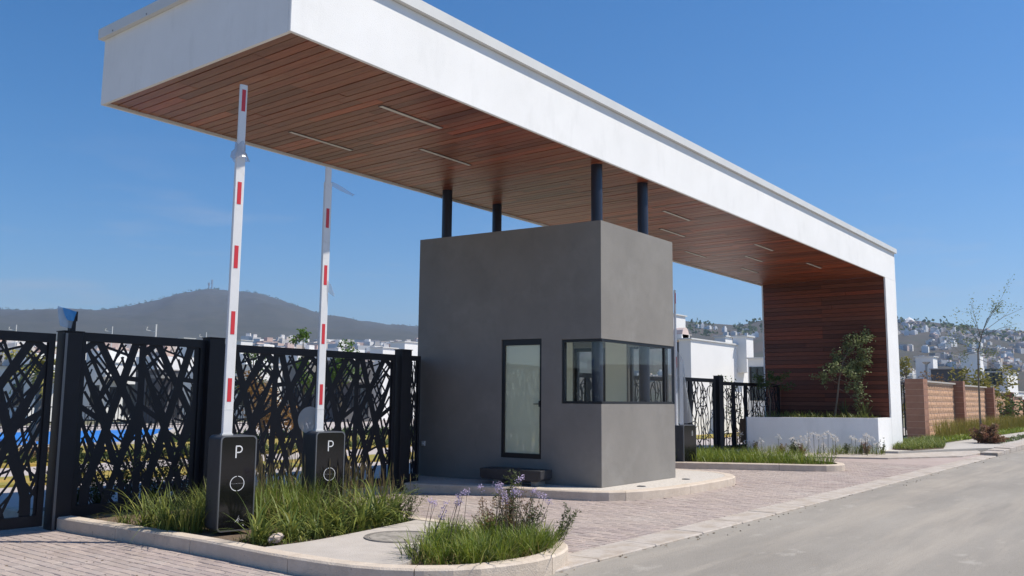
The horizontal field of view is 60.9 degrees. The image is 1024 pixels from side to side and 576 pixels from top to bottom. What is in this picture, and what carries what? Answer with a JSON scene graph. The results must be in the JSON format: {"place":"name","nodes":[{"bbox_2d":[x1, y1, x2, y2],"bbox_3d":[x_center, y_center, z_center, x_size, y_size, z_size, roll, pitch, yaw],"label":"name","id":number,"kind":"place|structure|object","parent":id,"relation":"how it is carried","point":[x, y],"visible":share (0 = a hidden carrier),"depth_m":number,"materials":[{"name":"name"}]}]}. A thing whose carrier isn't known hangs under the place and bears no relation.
{"place":"outdoors","nodes":[
{"label":"outdoors","id":0,"kind":"place"},
{"bbox_2d":[58,306,77,330],"bbox_3d":[-5.455,0.386,10.706,0.099,0.305,0.294,-1,-7,11],"label":"solar panel","id":1,"kind":"object","parent":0,"point":[68,318],"visible":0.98,"depth_m":10.69,"materials":[{"name":"blue glass"}]},
{"bbox_2d":[0,446,411,476],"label":"path","id":2,"kind":"structure","parent":0,"point":[373,451],"depth_m":20.50,"materials":[{"name":"beige concrete"}]},
{"bbox_2d":[668,313,691,424],"bbox_3d":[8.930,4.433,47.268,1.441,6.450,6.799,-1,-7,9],"label":"house","id":3,"kind":"structure","parent":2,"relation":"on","point":[680,321],"depth_m":44.43,"materials":[{"name":"paint"}]},
{"bbox_2d":[1,435,411,467],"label":"lawn","id":4,"kind":"structure","parent":0,"point":[33,464],"depth_m":25.39,"materials":[{"name":"green plant"}]},
{"bbox_2d":[2,347,56,440],"bbox_3d":[-16.082,3.622,29.688,2.587,3.199,2.505,-5,-9,37],"label":"palm tree","id":5,"kind":"object","parent":4,"relation":"on","point":[37,407],"visible":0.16,"depth_m":29.55,"materials":[{"name":"green plant"}]},
{"bbox_2d":[3,436,411,462],"bbox_3d":[-6.583,4.667,26.241,1.888,0.337,26.374,-5,-9,37],"label":"ground cover","id":6,"kind":"object","parent":4,"relation":"on","point":[32,459],"visible":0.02,"depth_m":22.72,"materials":[{"name":"green plant"}]},
{"bbox_2d":[236,370,307,447],"bbox_3d":[-6.925,3.481,24.727,2.291,2.393,1.767,-5,-9,37],"label":"young tree","id":7,"kind":"object","parent":4,"relation":"on","point":[267,416],"visible":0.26,"depth_m":24.64,"materials":[{"name":"green plant"}]},
{"bbox_2d":[289,327,314,436],"bbox_3d":[-7.806,3.575,32.815,1.315,4.217,1.383,-5,-9,37],"label":"young tree","id":8,"kind":"object","parent":4,"relation":"on","point":[303,334],"visible":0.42,"depth_m":32.89,"materials":[{"name":"green plant"}]},
{"bbox_2d":[0,419,413,443],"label":"pool terrace","id":9,"kind":"structure","parent":0,"point":[327,422],"depth_m":46.77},
{"bbox_2d":[0,428,181,447],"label":"swimming pool","id":10,"kind":"structure","parent":9,"relation":"on","point":[96,435],"depth_m":34.77,"materials":[{"name":"liquid"}]},
{"bbox_2d":[0,406,312,429],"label":"pool railing","id":11,"kind":"object","parent":9,"relation":"on","point":[114,425],"visible":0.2,"depth_m":43.02,"materials":[{"name":"black paint"}]},
{"bbox_2d":[134,356,193,422],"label":"house","id":12,"kind":"structure","parent":9,"relation":"on","point":[175,366],"depth_m":50.45,"materials":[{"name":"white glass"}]},
{"bbox_2d":[279,355,325,420],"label":"house","id":13,"kind":"structure","parent":9,"relation":"on","point":[292,373],"depth_m":58.72,"materials":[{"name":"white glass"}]},
{"bbox_2d":[329,338,362,411],"bbox_3d":[-6.752,4.006,35.174,1.509,3.975,1.661,1,-7,-7],"label":"young tree","id":14,"kind":"object","parent":9,"relation":"on","point":[333,374],"visible":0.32,"depth_m":35.07,"materials":[{"name":"green plant"}]},
{"bbox_2d":[0,289,590,372],"bbox_3d":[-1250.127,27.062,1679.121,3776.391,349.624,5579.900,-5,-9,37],"label":"mountain","id":15,"kind":"structure","parent":0,"point":[194,314],"depth_m":1686.04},
{"bbox_2d":[0,333,417,365],"bbox_3d":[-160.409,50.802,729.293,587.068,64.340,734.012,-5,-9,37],"label":"town","id":16,"kind":"object","parent":15,"relation":"on","point":[282,341],"visible":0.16,"depth_m":664.72},
{"bbox_2d":[314,348,374,421],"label":"house","id":17,"kind":"structure","parent":0,"point":[351,405],"depth_m":57.51,"materials":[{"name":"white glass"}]},
{"bbox_2d":[0,432,738,487],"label":"lawn","id":18,"kind":"structure","parent":0,"point":[3,483],"depth_m":18.30,"materials":[{"name":"green plant"}]},
{"bbox_2d":[369,341,417,419],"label":"house","id":19,"kind":"structure","parent":0,"point":[412,346],"depth_m":61.70,"materials":[{"name":"paint"}]},
{"bbox_2d":[0,428,904,508],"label":"driveway","id":20,"kind":"structure","parent":0,"point":[13,501],"depth_m":15.32,"materials":[{"name":"grey concrete"}]},
{"bbox_2d":[745,357,764,416],"bbox_3d":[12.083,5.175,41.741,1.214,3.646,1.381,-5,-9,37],"label":"house","id":21,"kind":"structure","parent":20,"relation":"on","point":[755,364],"depth_m":41.43,"materials":[{"name":"paint"}]},
{"bbox_2d":[749,367,763,400],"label":"window","id":22,"kind":"structure","parent":21,"relation":"in","point":[758,370],"depth_m":41.39,"materials":[{"name":"grey glass"}]},
{"bbox_2d":[0,415,904,427],"bbox_3d":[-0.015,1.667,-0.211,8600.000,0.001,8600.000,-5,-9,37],"label":"ground","id":23,"kind":"structure","parent":0,"point":[89,421],"depth_m":54.75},
{"bbox_2d":[0,353,55,421],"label":"house","id":24,"kind":"structure","parent":23,"relation":"on","point":[24,389],"depth_m":51.58,"materials":[{"name":"metal"}]},
{"bbox_2d":[82,350,138,419],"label":"house","id":25,"kind":"structure","parent":23,"relation":"on","point":[94,377],"depth_m":56.97,"materials":[{"name":"paint"}]},
{"bbox_2d":[233,354,281,417],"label":"house","id":26,"kind":"structure","parent":23,"relation":"on","point":[248,368],"depth_m":63.98,"materials":[{"name":"paint"}]},
{"bbox_2d":[555,455,995,572],"bbox_3d":[4.331,3.411,13.517,0.438,0.110,33.196,-5,-9,37],"label":"kerb strip","id":27,"kind":"object","parent":23,"relation":"on","point":[577,559],"visible":0.74,"depth_m":11.55,"materials":[{"name":"concrete"}]},
{"bbox_2d":[981,369,1018,395],"bbox_3d":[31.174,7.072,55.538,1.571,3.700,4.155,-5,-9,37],"label":"house","id":28,"kind":"structure","parent":23,"relation":"on","point":[991,372],"depth_m":54.15,"materials":[{"name":"paint"}]},
{"bbox_2d":[980,441,1023,456],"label":"pavement kerb","id":29,"kind":"structure","parent":23,"relation":"on","point":[1006,449],"depth_m":28.67,"materials":[{"name":"concrete"}]},
{"bbox_2d":[0,460,933,575],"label":"block paving","id":30,"kind":"structure","parent":0,"point":[598,523],"depth_m":11.56,"materials":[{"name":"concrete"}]},
{"bbox_2d":[0,330,55,529],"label":"lattice gate","id":31,"kind":"structure","parent":30,"relation":"on","point":[14,423],"depth_m":10.27,"materials":[{"name":"black metal"}]},
{"bbox_2d":[43,330,84,530],"bbox_3d":[-5.451,1.709,10.597,0.212,2.372,0.250,-5,-9,37],"label":"gate post","id":32,"kind":"object","parent":30,"relation":"on","point":[61,456],"visible":0.89,"depth_m":10.53,"materials":[{"name":"black metal"}]},
{"bbox_2d":[71,332,205,515],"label":"lattice gate","id":33,"kind":"structure","parent":32,"relation":"attached to","point":[191,421],"depth_m":11.36,"materials":[{"name":"black metal"}]},
{"bbox_2d":[1,496,567,575],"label":"planted island","id":34,"kind":"structure","parent":30,"relation":"on","point":[353,554],"depth_m":8.37,"materials":[{"name":"concrete"}]},
{"bbox_2d":[80,440,145,503],"bbox_3d":[-5.154,2.436,11.208,0.809,0.994,0.609,4,-8,-23],"label":"hedge plant","id":35,"kind":"object","parent":34,"relation":"on","point":[96,498],"visible":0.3,"depth_m":11.12,"materials":[{"name":"green plant"}]},
{"bbox_2d":[90,477,175,527],"bbox_3d":[-4.173,2.421,9.853,0.987,0.596,1.091,1,-7,-4],"label":"strap plant","id":36,"kind":"object","parent":34,"relation":"on","point":[143,518],"visible":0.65,"depth_m":9.79,"materials":[{"name":"green plant"}]},
{"bbox_2d":[106,442,163,500],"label":"hedge plant","id":37,"kind":"object","parent":34,"relation":"on","point":[126,477],"visible":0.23,"depth_m":11.49,"materials":[{"name":"green plant"}]},
{"bbox_2d":[128,438,184,497],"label":"hedge plant","id":38,"kind":"object","parent":34,"relation":"on","point":[154,489],"visible":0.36,"depth_m":11.76,"materials":[{"name":"green plant"}]},
{"bbox_2d":[126,481,208,542],"bbox_3d":[-3.690,2.416,9.556,0.988,0.662,1.262,5,-8,-29],"label":"strap plant","id":39,"kind":"object","parent":34,"relation":"on","point":[168,525],"visible":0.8,"depth_m":9.47,"materials":[{"name":"green plant"}]},
{"bbox_2d":[129,476,264,533],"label":"ornamental grass","id":40,"kind":"object","parent":34,"relation":"on","point":[191,517],"depth_m":9.59,"materials":[{"name":"green plant"}]},
{"bbox_2d":[198,337,225,502],"bbox_3d":[-4.223,1.900,12.171,0.212,2.412,0.260,-5,-9,37],"label":"gate post","id":41,"kind":"object","parent":34,"relation":"on","point":[213,386],"visible":0.64,"depth_m":12.14,"materials":[{"name":"black metal"}]},
{"bbox_2d":[204,434,256,531],"bbox_3d":[-3.110,2.142,9.635,0.410,1.020,0.360,7,-9,-40],"label":"barrier kiosk","id":42,"kind":"object","parent":34,"relation":"on","point":[231,470],"visible":0.91,"depth_m":9.50,"materials":[{"name":"grey metal"}]},
{"bbox_2d":[220,84,247,434],"bbox_3d":[-3.145,-0.366,9.909,0.125,4.030,0.060,7,-9,-40],"label":"road barrier","id":43,"kind":"object","parent":42,"relation":"on","point":[232,307],"visible":0.98,"depth_m":9.87,"materials":[{"name":"white metal"}]},
{"bbox_2d":[215,488,306,544],"bbox_3d":[-2.481,2.348,8.936,0.897,0.605,0.982,-2,-8,18],"label":"strap plant","id":44,"kind":"object","parent":34,"relation":"on","point":[255,527],"visible":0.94,"depth_m":8.85,"materials":[{"name":"green plant"}]},
{"bbox_2d":[255,450,279,503],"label":"seed grass","id":45,"kind":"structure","parent":34,"relation":"on","point":[259,469],"depth_m":10.74,"materials":[{"name":"green plant"}]},
{"bbox_2d":[248,502,320,543],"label":"strap plant","id":46,"kind":"object","parent":34,"relation":"on","point":[292,528],"visible":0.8,"depth_m":9.06,"materials":[{"name":"green plant"}]},
{"bbox_2d":[254,486,329,533],"bbox_3d":[-2.479,2.410,9.578,1.130,0.618,0.978,-5,-9,37],"label":"strap plant","id":47,"kind":"object","parent":34,"relation":"on","point":[287,510],"visible":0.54,"depth_m":9.58,"materials":[{"name":"green plant"}]},
{"bbox_2d":[220,344,395,496],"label":"lattice gate","id":48,"kind":"structure","parent":34,"relation":"on","point":[275,420],"depth_m":13.61,"materials":[{"name":"black metal"}]},
{"bbox_2d":[290,502,344,539],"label":"strap plant","id":49,"kind":"object","parent":34,"relation":"on","point":[312,523],"visible":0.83,"depth_m":9.28,"materials":[{"name":"green plant"}]},
{"bbox_2d":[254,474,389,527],"bbox_3d":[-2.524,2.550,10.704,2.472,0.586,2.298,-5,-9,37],"label":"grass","id":50,"kind":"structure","parent":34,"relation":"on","point":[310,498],"depth_m":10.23,"materials":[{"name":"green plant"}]},
{"bbox_2d":[302,431,344,512],"bbox_3d":[-2.420,2.362,11.146,0.410,1.050,0.360,7,-9,-40],"label":"barrier kiosk","id":51,"kind":"object","parent":34,"relation":"on","point":[322,450],"visible":0.64,"depth_m":11.04,"materials":[{"name":"grey metal"}]},
{"bbox_2d":[314,167,331,430],"bbox_3d":[-2.458,0.117,11.387,0.118,3.470,0.060,7,-9,-40],"label":"road barrier","id":52,"kind":"object","parent":51,"relation":"on","point":[322,330],"visible":0.98,"depth_m":11.36,"materials":[{"name":"white metal"}]},
{"bbox_2d":[236,513,413,545],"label":"grass","id":53,"kind":"structure","parent":34,"relation":"on","point":[329,532],"depth_m":9.40,"materials":[{"name":"green plant"}]},
{"bbox_2d":[283,446,368,502],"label":"seed grass","id":54,"kind":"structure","parent":34,"relation":"on","point":[290,470],"depth_m":11.21,"materials":[{"name":"green plant"}]},
{"bbox_2d":[313,501,360,533],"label":"strap plant","id":55,"kind":"object","parent":34,"relation":"on","point":[337,524],"visible":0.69,"depth_m":9.54,"materials":[{"name":"green plant"}]},
{"bbox_2d":[254,467,425,530],"bbox_3d":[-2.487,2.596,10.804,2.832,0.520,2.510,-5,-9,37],"label":"ornamental grass","id":56,"kind":"object","parent":34,"relation":"on","point":[313,507],"depth_m":10.18,"materials":[{"name":"green plant"}]},
{"bbox_2d":[322,474,408,530],"bbox_3d":[-1.716,2.441,9.893,1.114,0.611,1.013,-5,-9,37],"label":"strap plant","id":57,"kind":"object","parent":34,"relation":"on","point":[363,513],"visible":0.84,"depth_m":9.88,"materials":[{"name":"green plant"}]},
{"bbox_2d":[344,461,390,504],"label":"seed grass","id":58,"kind":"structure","parent":34,"relation":"on","point":[355,472],"depth_m":11.26,"materials":[{"name":"green plant"}]},
{"bbox_2d":[335,464,424,526],"bbox_3d":[-1.530,2.419,10.248,1.155,0.804,1.180,2,-7,-14],"label":"strap plant","id":59,"kind":"object","parent":34,"relation":"on","point":[377,519],"visible":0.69,"depth_m":10.16,"materials":[{"name":"green plant"}]},
{"bbox_2d":[367,483,420,522],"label":"strap plant","id":60,"kind":"object","parent":34,"relation":"on","point":[397,506],"visible":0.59,"depth_m":10.42,"materials":[{"name":"green plant"}]},
{"bbox_2d":[363,530,428,542],"bbox_3d":[-1.163,2.605,9.136,0.780,0.012,0.780,-5,-9,37],"label":"manhole cover","id":61,"kind":"object","parent":34,"relation":"on","point":[384,536],"visible":0.62,"depth_m":9.12,"materials":[{"name":"metal"}]},
{"bbox_2d":[385,476,427,520],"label":"wispy weed","id":62,"kind":"object","parent":34,"relation":"on","point":[408,509],"visible":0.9,"depth_m":10.54,"materials":[{"name":"green plant"}]},
{"bbox_2d":[384,504,575,564],"bbox_3d":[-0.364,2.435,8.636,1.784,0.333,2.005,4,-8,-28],"label":"grass","id":63,"kind":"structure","parent":34,"relation":"on","point":[441,555],"depth_m":8.27,"materials":[{"name":"green plant"}]},
{"bbox_2d":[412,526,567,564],"bbox_3d":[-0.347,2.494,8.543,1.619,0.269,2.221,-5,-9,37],"label":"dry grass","id":64,"kind":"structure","parent":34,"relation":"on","point":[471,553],"depth_m":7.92,"materials":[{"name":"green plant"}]},
{"bbox_2d":[492,468,522,528],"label":"tall weed","id":65,"kind":"object","parent":34,"relation":"on","point":[509,495],"visible":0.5,"depth_m":9.11,"materials":[{"name":"green plant"}]},
{"bbox_2d":[479,488,539,529],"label":"brown weed","id":66,"kind":"object","parent":34,"relation":"on","point":[510,517],"visible":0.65,"depth_m":8.99,"materials":[{"name":"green plant"}]},
{"bbox_2d":[506,498,547,532],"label":"brown weed","id":67,"kind":"object","parent":34,"relation":"on","point":[529,515],"visible":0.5,"depth_m":9.09,"materials":[{"name":"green plant"}]},
{"bbox_2d":[555,502,580,540],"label":"brown weed","id":68,"kind":"object","parent":34,"relation":"on","point":[567,522],"visible":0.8,"depth_m":9.03,"materials":[{"name":"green plant"}]},
{"bbox_2d":[392,349,411,491],"bbox_3d":[-1.914,2.286,15.126,0.212,2.432,0.260,-5,-9,37],"label":"gate post","id":69,"kind":"object","parent":30,"relation":"on","point":[402,414],"visible":0.78,"depth_m":15.05,"materials":[{"name":"black metal"}]},
{"bbox_2d":[350,469,735,500],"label":"booth plinth","id":70,"kind":"structure","parent":30,"relation":"on","point":[699,481],"depth_m":14.67,"materials":[{"name":"concrete"}]},
{"bbox_2d":[409,356,420,480],"bbox_3d":[-1.758,2.291,15.367,0.060,2.185,0.310,-5,-9,37],"label":"lattice panel fence","id":71,"kind":"object","parent":70,"relation":"on","point":[414,428],"visible":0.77,"depth_m":15.41,"materials":[{"name":"black metal"}]},
{"bbox_2d":[480,466,551,486],"bbox_3d":[0.060,3.214,14.863,1.200,0.260,0.400,-4,-8,31],"label":"bench","id":72,"kind":"object","parent":70,"relation":"on","point":[537,477],"visible":0.98,"depth_m":14.71,"materials":[{"name":"concrete"}]},
{"bbox_2d":[418,220,675,487],"bbox_3d":[0.648,1.318,16.723,3.879,4.500,3.022,-5,-9,37],"label":"guard booth","id":73,"kind":"object","parent":70,"relation":"on","point":[512,324],"visible":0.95,"depth_m":15.70,"materials":[{"name":"grey paint"}]},
{"bbox_2d":[501,339,541,458],"bbox_3d":[0.188,1.953,15.445,0.844,2.086,0.109,-4,-8,32],"label":"door","id":74,"kind":"structure","parent":73,"relation":"in","point":[521,358],"depth_m":15.46,"materials":[{"name":"black"}]},
{"bbox_2d":[574,348,604,400],"bbox_3d":[1.588,2.426,17.440,0.724,2.440,0.080,-4,-8,32],"label":"door","id":75,"kind":"structure","parent":73,"relation":"in","point":[577,351],"depth_m":17.65,"materials":[{"name":"black metal"}]},
{"bbox_2d":[562,338,672,403],"bbox_3d":[1.979,1.553,15.857,0.754,1.096,2.656,-5,-9,37],"label":"corner window","id":76,"kind":"structure","parent":73,"relation":"in","point":[564,342],"depth_m":15.08,"materials":[{"name":"black"}]},
{"bbox_2d":[630,347,668,401],"bbox_3d":[2.653,1.690,16.882,0.766,1.100,0.060,-4,-8,32],"label":"side window","id":77,"kind":"structure","parent":73,"relation":"in","point":[631,348],"depth_m":17.01,"materials":[{"name":"black metal"}]},
{"bbox_2d":[675,457,844,471],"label":"planted island","id":78,"kind":"structure","parent":30,"relation":"on","point":[834,467],"depth_m":20.23,"materials":[{"name":"concrete"}]},
{"bbox_2d":[580,373,662,401],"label":"lattice gate","id":79,"kind":"structure","parent":78,"relation":"on","point":[587,386],"depth_m":21.83,"materials":[{"name":"black metal"}]},
{"bbox_2d":[675,424,696,461],"bbox_3d":[4.156,3.740,20.946,0.520,0.900,0.300,7,-10,-44],"label":"barrier kiosk","id":80,"kind":"object","parent":78,"relation":"on","point":[685,436],"visible":0.86,"depth_m":20.79,"materials":[{"name":"grey metal"}]},
{"bbox_2d":[674,290,678,424],"bbox_3d":[3.944,1.665,21.007,0.084,3.250,0.060,7,-10,-44],"label":"road barrier","id":81,"kind":"object","parent":80,"relation":"on","point":[675,376],"visible":0.96,"depth_m":20.96,"materials":[{"name":"white metal"}]},
{"bbox_2d":[725,450,979,458],"bbox_3d":[10.395,5.070,26.470,10.383,0.085,3.936,1,-7,-5],"label":"ramp edge","id":82,"kind":"object","parent":30,"relation":"on","point":[950,454],"visible":0.44,"depth_m":25.75,"materials":[{"name":"concrete"}]},
{"bbox_2d":[713,376,724,452],"bbox_3d":[6.248,3.821,26.294,0.212,2.342,0.320,-5,-9,37],"label":"gate post","id":83,"kind":"object","parent":82,"relation":"on","point":[720,412],"visible":0.67,"depth_m":26.21,"materials":[{"name":"black metal"}]},
{"bbox_2d":[683,377,716,450],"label":"lattice gate","id":84,"kind":"structure","parent":83,"relation":"attached to","point":[688,413],"depth_m":25.33,"materials":[{"name":"black metal"}]},
{"bbox_2d":[723,382,779,449],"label":"lattice gate","id":85,"kind":"structure","parent":83,"relation":"attached to","point":[733,419],"depth_m":27.66,"materials":[{"name":"black metal"}]},
{"bbox_2d":[738,441,888,454],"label":"plants","id":86,"kind":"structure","parent":82,"relation":"on","point":[839,450],"depth_m":26.05,"materials":[{"name":"green plant"}]},
{"bbox_2d":[0,0,1023,330],"label":"sky","id":87,"kind":"structure","parent":0,"point":[900,121],"materials":[{"name":"blue"}]},
{"bbox_2d":[673,327,754,434],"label":"house","id":88,"kind":"structure","parent":0,"point":[724,355],"depth_m":41.70,"materials":[{"name":"paint"}]},
{"bbox_2d":[675,444,836,464],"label":"grass","id":89,"kind":"structure","parent":0,"point":[716,455],"depth_m":20.90,"materials":[{"name":"green plant"}]},
{"bbox_2d":[549,450,1023,575],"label":"road","id":90,"kind":"structure","parent":0,"point":[966,520],"depth_m":10.35,"materials":[{"name":"grey asphalt"}]},
{"bbox_2d":[580,321,1023,412],"bbox_3d":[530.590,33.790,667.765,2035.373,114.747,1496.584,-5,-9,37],"label":"hillside","id":91,"kind":"structure","parent":0,"point":[917,341],"depth_m":675.30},
{"bbox_2d":[634,320,1023,381],"bbox_3d":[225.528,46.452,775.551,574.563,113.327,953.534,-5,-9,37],"label":"town","id":92,"kind":"object","parent":91,"relation":"on","point":[936,340],"visible":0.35,"depth_m":676.78},
{"bbox_2d":[686,316,1023,341],"bbox_3d":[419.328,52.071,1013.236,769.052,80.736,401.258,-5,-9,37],"label":"hilltop woodland","id":93,"kind":"object","parent":91,"relation":"on","point":[738,328],"visible":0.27,"depth_m":1039.95,"materials":[{"name":"green plant"}]},
{"bbox_2d":[725,430,1023,453],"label":"pavement","id":94,"kind":"structure","parent":0,"point":[968,445],"depth_m":30.00,"materials":[{"name":"concrete"}]},
{"bbox_2d":[914,356,969,382],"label":"house","id":95,"kind":"structure","parent":94,"relation":"on","point":[933,369],"depth_m":57.50,"materials":[{"name":"paint"}]},
{"bbox_2d":[904,379,1023,437],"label":"block wall","id":96,"kind":"structure","parent":94,"relation":"on","point":[929,401],"depth_m":39.01,"materials":[{"name":"brown brick"}]},
{"bbox_2d":[959,353,983,384],"bbox_3d":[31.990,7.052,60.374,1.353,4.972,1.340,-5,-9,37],"label":"house","id":97,"kind":"structure","parent":94,"relation":"on","point":[972,359],"depth_m":60.11,"materials":[{"name":"paint"}]},
{"bbox_2d":[941,274,1022,441],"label":"street tree","id":98,"kind":"object","parent":94,"relation":"on","point":[993,352],"visible":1,"depth_m":33.07,"materials":[{"name":"green plant"}]},
{"bbox_2d":[948,364,1019,410],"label":"garden shrub","id":99,"kind":"object","parent":94,"relation":"on","point":[986,380],"visible":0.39,"depth_m":48.14,"materials":[{"name":"green plant"}]},
{"bbox_2d":[968,422,1008,443],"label":"red shrub","id":100,"kind":"object","parent":94,"relation":"on","point":[986,434],"visible":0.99,"depth_m":32.33,"materials":[{"name":"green plant"}]},
{"bbox_2d":[997,390,1023,420],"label":"garden shrub","id":101,"kind":"object","parent":94,"relation":"on","point":[1007,410],"visible":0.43,"depth_m":49.91,"materials":[{"name":"green plant"}]},
{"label":"soil bed","id":102,"kind":"structure","parent":94,"relation":"on","visible":0},
{"bbox_2d":[928,413,1023,436],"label":"reedy grass","id":103,"kind":"structure","parent":102,"relation":"on","point":[945,428],"depth_m":38.37,"materials":[{"name":"green plant"}]},
{"bbox_2d":[940,426,1023,441],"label":"ground cover","id":104,"kind":"object","parent":102,"relation":"on","point":[967,436],"visible":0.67,"depth_m":36.27,"materials":[{"name":"green plant"}]},
{"bbox_2d":[809,455,979,465],"bbox_3d":[9.928,5.123,26.938,7.400,0.001,6.550,-5,-9,37],"label":"pavement apron","id":105,"kind":"object","parent":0,"point":[931,461],"depth_m":23.95,"materials":[{"name":"grey concrete"}]},
{"bbox_2d":[98,0,902,447],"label":"entrance canopy","id":106,"kind":"object","parent":105,"relation":"on","point":[530,140],"visible":0.91,"depth_m":14.61,"materials":[{"name":"white"}]},
{"bbox_2d":[740,417,892,452],"bbox_3d":[9.597,4.628,27.472,3.496,1.100,3.978,-5,-9,37],"label":"white planter","id":107,"kind":"object","parent":105,"relation":"on","point":[766,430],"visible":0.73,"depth_m":26.81,"materials":[{"name":"concrete"}]},
{"bbox_2d":[752,370,795,415],"bbox_3d":[8.508,3.458,28.336,1.367,1.583,0.823,1,-7,-6],"label":"planter tree","id":108,"kind":"object","parent":107,"relation":"on","point":[772,377],"visible":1,"depth_m":28.29,"materials":[{"name":"green plant"}]},
{"bbox_2d":[753,410,880,417],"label":"bed grass","id":109,"kind":"structure","parent":107,"relation":"on","point":[785,414],"depth_m":27.94,"materials":[{"name":"green plant"}]},
{"bbox_2d":[809,325,875,417],"bbox_3d":[10.820,2.715,28.245,2.271,3.084,1.009,1,-7,-8],"label":"planter tree","id":110,"kind":"object","parent":107,"relation":"on","point":[857,343],"visible":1,"depth_m":28.21,"materials":[{"name":"green plant"}]},
{"bbox_2d":[892,433,951,449],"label":"grass","id":111,"kind":"structure","parent":0,"point":[928,441],"depth_m":28.46,"materials":[{"name":"green plant"}]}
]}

